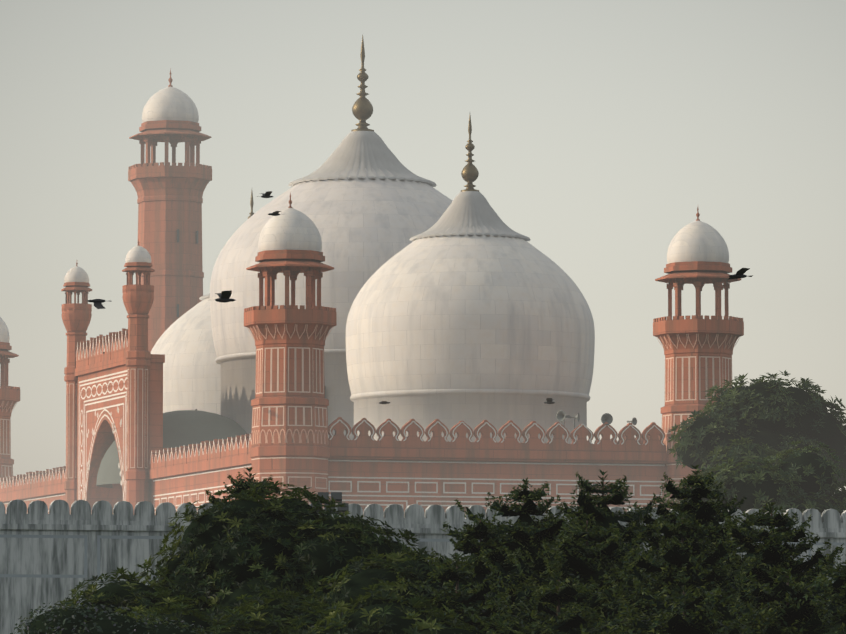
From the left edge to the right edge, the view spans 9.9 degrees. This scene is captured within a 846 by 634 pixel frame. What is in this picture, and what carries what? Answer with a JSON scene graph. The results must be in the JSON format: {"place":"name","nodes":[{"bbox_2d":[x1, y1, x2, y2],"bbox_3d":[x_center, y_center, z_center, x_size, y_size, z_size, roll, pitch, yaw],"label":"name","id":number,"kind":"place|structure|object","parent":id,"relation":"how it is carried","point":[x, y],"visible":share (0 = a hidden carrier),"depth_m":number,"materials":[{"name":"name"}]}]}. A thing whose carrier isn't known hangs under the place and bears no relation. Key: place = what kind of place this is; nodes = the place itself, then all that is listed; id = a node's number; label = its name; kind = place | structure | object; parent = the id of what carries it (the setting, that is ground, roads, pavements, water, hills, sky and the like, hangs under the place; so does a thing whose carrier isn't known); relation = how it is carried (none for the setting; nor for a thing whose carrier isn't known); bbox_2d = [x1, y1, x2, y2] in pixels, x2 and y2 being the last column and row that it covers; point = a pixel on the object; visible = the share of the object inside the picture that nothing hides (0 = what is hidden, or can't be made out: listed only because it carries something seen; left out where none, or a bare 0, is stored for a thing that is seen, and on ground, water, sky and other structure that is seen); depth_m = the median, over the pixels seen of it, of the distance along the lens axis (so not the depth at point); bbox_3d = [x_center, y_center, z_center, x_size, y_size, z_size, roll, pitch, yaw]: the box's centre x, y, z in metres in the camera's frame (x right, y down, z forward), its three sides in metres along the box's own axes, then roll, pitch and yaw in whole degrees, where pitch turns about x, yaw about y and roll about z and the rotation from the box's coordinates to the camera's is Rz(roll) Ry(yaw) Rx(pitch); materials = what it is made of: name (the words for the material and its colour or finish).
{"place":"outdoors","nodes":[
{"label":"outdoors","id":0,"kind":"place"},
{"bbox_2d":[88,299,111,308],"bbox_3d":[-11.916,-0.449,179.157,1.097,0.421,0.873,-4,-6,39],"label":"bird","id":1,"kind":"object","parent":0,"point":[98,303],"visible":1,"depth_m":178.99},
{"bbox_2d":[215,290,234,302],"bbox_3d":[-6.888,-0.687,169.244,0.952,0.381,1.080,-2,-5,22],"label":"bird","id":2,"kind":"object","parent":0,"point":[224,296],"visible":1,"depth_m":169.14},
{"bbox_2d":[257,191,272,197],"bbox_3d":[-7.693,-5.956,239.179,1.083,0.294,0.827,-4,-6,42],"label":"bird","id":3,"kind":"object","parent":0,"point":[266,194],"visible":1,"depth_m":239.14},
{"bbox_2d":[268,211,283,215],"bbox_3d":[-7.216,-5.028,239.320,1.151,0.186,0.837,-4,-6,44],"label":"bird","id":4,"kind":"object","parent":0,"point":[275,213],"visible":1,"depth_m":239.16},
{"bbox_2d":[0,499,845,633],"bbox_3d":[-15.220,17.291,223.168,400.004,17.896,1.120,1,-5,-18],"label":"grey wall","id":5,"kind":"structure","parent":0,"point":[20,597],"depth_m":223.47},
{"bbox_2d":[0,534,845,633],"bbox_3d":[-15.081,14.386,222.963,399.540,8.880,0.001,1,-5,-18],"label":"grey wall panels","id":6,"kind":"object","parent":5,"relation":"attached to","point":[126,537],"visible":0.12,"depth_m":223.18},
{"bbox_2d":[0,0,845,490],"label":"sky","id":7,"kind":"structure","parent":0,"point":[601,129],"materials":[{"name":"grey"}]},
{"bbox_2d":[544,398,554,403],"bbox_3d":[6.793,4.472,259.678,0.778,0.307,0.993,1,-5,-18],"label":"bird","id":8,"kind":"object","parent":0,"point":[549,400],"visible":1,"depth_m":259.57},
{"bbox_2d":[729,268,752,278],"bbox_3d":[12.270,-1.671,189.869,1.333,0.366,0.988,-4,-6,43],"label":"bird","id":9,"kind":"object","parent":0,"point":[740,273],"visible":1,"depth_m":189.64},
{"label":"ground","id":10,"kind":"structure","parent":0,"visible":0},
{"bbox_2d":[112,484,122,513],"bbox_3d":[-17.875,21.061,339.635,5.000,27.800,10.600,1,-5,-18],"label":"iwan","id":11,"kind":"object","parent":10,"relation":"on","point":[117,493],"visible":0.04,"depth_m":344.28,"materials":[{"name":"stone"}]},
{"bbox_2d":[131,177,208,351],"bbox_3d":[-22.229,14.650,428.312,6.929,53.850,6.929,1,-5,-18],"label":"minaret shaft","id":12,"kind":"object","parent":10,"relation":"on","point":[168,207],"visible":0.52,"depth_m":427.48,"materials":[{"name":"stone"}]},
{"bbox_2d":[311,492,348,515],"bbox_3d":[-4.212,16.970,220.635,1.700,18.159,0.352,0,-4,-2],"label":"floodlights","id":13,"kind":"object","parent":10,"relation":"on","point":[337,496],"visible":0.4,"depth_m":221.22,"materials":[{"name":"metal"}]},
{"bbox_2d":[0,120,743,513],"bbox_3d":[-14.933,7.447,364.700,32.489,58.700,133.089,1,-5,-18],"label":"mosque walls","id":14,"kind":"structure","parent":10,"relation":"on","point":[536,458],"depth_m":306.15,"materials":[{"name":"red stone"}]},
{"bbox_2d":[96,410,246,487],"bbox_3d":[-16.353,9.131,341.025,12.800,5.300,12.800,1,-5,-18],"label":"iwan dome","id":15,"kind":"structure","parent":14,"relation":"on","point":[184,427],"depth_m":337.42,"materials":[{"name":"white stone"}]},
{"bbox_2d":[151,298,220,414],"bbox_3d":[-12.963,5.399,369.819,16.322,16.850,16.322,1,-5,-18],"label":"dome","id":16,"kind":"structure","parent":14,"relation":"on","point":[184,344],"depth_m":363.65,"materials":[{"name":"stone"}]},
{"bbox_2d":[199,293,209,299],"bbox_3d":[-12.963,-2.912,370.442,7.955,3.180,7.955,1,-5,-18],"label":"dome cap","id":17,"kind":"object","parent":16,"relation":"on","point":[204,297],"visible":0.06,"depth_m":368.89,"materials":[{"name":"white stone"}]},
{"bbox_2d":[177,229,325,397],"bbox_3d":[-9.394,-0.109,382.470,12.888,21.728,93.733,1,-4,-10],"label":"dark openings","id":18,"kind":"object","parent":14,"relation":"attached to","point":[196,236],"visible":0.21,"depth_m":427.24,"materials":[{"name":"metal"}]},
{"bbox_2d":[210,168,451,439],"bbox_3d":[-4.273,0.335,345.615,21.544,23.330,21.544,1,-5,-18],"label":"dome","id":19,"kind":"structure","parent":14,"relation":"on","point":[367,228],"depth_m":338.67,"materials":[{"name":"stone"}]},
{"bbox_2d":[288,131,436,186],"bbox_3d":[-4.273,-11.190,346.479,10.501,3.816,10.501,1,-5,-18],"label":"dome cap","id":20,"kind":"object","parent":19,"relation":"on","point":[362,150],"visible":0.83,"depth_m":344.32,"materials":[{"name":"white stone"}]},
{"bbox_2d":[248,35,478,218],"bbox_3d":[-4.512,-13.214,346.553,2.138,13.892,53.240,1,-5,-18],"label":"finials","id":21,"kind":"object","parent":19,"relation":"on","point":[362,109],"visible":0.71,"depth_m":346.16,"materials":[{"name":"gold metal"}]},
{"bbox_2d":[0,330,664,513],"bbox_3d":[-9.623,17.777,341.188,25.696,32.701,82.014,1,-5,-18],"label":"wall trim","id":22,"kind":"structure","parent":14,"relation":"attached to","point":[88,469],"depth_m":305.55,"materials":[{"name":"stone"}]},
{"bbox_2d":[0,87,728,342],"bbox_3d":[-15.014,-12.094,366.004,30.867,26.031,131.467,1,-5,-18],"label":"minaret domes","id":23,"kind":"structure","parent":14,"relation":"on","point":[292,229],"depth_m":307.38,"materials":[{"name":"stone"}]},
{"bbox_2d":[76,68,699,265],"bbox_3d":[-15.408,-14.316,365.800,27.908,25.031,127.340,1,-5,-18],"label":"minaret finials","id":24,"kind":"object","parent":23,"relation":"on","point":[170,79],"visible":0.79,"depth_m":308.87,"materials":[{"name":"metal"}]},
{"bbox_2d":[0,347,731,509],"bbox_3d":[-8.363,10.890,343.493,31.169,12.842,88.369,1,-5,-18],"label":"minaret panel trim","id":25,"kind":"structure","parent":14,"relation":"attached to","point":[303,348],"depth_m":299.45,"materials":[{"name":"stone"}]},
{"bbox_2d":[0,324,739,450],"bbox_3d":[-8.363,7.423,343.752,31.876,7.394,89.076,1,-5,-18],"label":"decorative band","id":26,"kind":"object","parent":14,"relation":"attached to","point":[293,441],"visible":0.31,"depth_m":298.33,"materials":[{"name":"stone"}]},
{"bbox_2d":[346,225,594,443],"bbox_3d":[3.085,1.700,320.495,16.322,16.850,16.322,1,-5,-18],"label":"dome","id":27,"kind":"structure","parent":14,"relation":"on","point":[497,332],"depth_m":314.01,"materials":[{"name":"stone"}]},
{"bbox_2d":[410,191,529,240],"bbox_3d":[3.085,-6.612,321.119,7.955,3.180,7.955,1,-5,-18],"label":"dome cap","id":28,"kind":"structure","parent":27,"relation":"on","point":[470,209],"depth_m":319.48,"materials":[{"name":"white stone"}]},
{"bbox_2d":[556,410,636,435],"bbox_3d":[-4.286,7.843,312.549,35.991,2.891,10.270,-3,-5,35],"label":"loudspeakers","id":29,"kind":"object","parent":14,"relation":"attached to","point":[561,416],"visible":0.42,"depth_m":305.49,"materials":[{"name":"grey metal"}]},
{"bbox_2d":[249,470,789,615],"bbox_3d":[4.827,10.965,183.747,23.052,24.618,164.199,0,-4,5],"label":"trunks","id":30,"kind":"object","parent":10,"relation":"on","point":[558,600],"visible":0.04,"depth_m":121.67,"materials":[{"name":"brown plant"}]},
{"bbox_2d":[24,382,845,633],"bbox_3d":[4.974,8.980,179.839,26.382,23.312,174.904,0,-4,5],"label":"crowns","id":31,"kind":"object","parent":30,"relation":"attached to","point":[830,435],"visible":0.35,"depth_m":146.36,"materials":[{"name":"green plant"}]},
{"bbox_2d":[10,600,214,633],"bbox_3d":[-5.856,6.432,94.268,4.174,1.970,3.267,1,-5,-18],"label":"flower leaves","id":32,"kind":"object","parent":31,"relation":"on","point":[95,609],"visible":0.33,"depth_m":93.76,"materials":[{"name":"green plant"}]},
{"bbox_2d":[59,480,521,633],"bbox_3d":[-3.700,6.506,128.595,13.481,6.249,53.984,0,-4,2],"label":"broadleaf leaves","id":33,"kind":"object","parent":31,"relation":"on","point":[320,601],"visible":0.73,"depth_m":144.72,"materials":[{"name":"green plant"}]},
{"bbox_2d":[662,370,845,514],"bbox_3d":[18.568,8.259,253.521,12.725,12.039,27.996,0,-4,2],"label":"leaves","id":34,"kind":"object","parent":31,"relation":"on","point":[768,460],"visible":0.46,"depth_m":259.48,"materials":[{"name":"green plant"}]},
{"bbox_2d":[160,464,845,633],"bbox_3d":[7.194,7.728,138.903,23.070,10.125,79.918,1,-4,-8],"label":"conifer","id":35,"kind":"object","parent":30,"relation":"on","point":[572,562],"depth_m":133.77,"materials":[{"name":"green plant"}]},
{"bbox_2d":[159,472,845,633],"bbox_3d":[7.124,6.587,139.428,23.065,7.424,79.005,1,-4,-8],"label":"light conifer leaves","id":36,"kind":"object","parent":35,"relation":"on","point":[743,620],"visible":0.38,"depth_m":131.04,"materials":[{"name":"green plant"}]}
]}

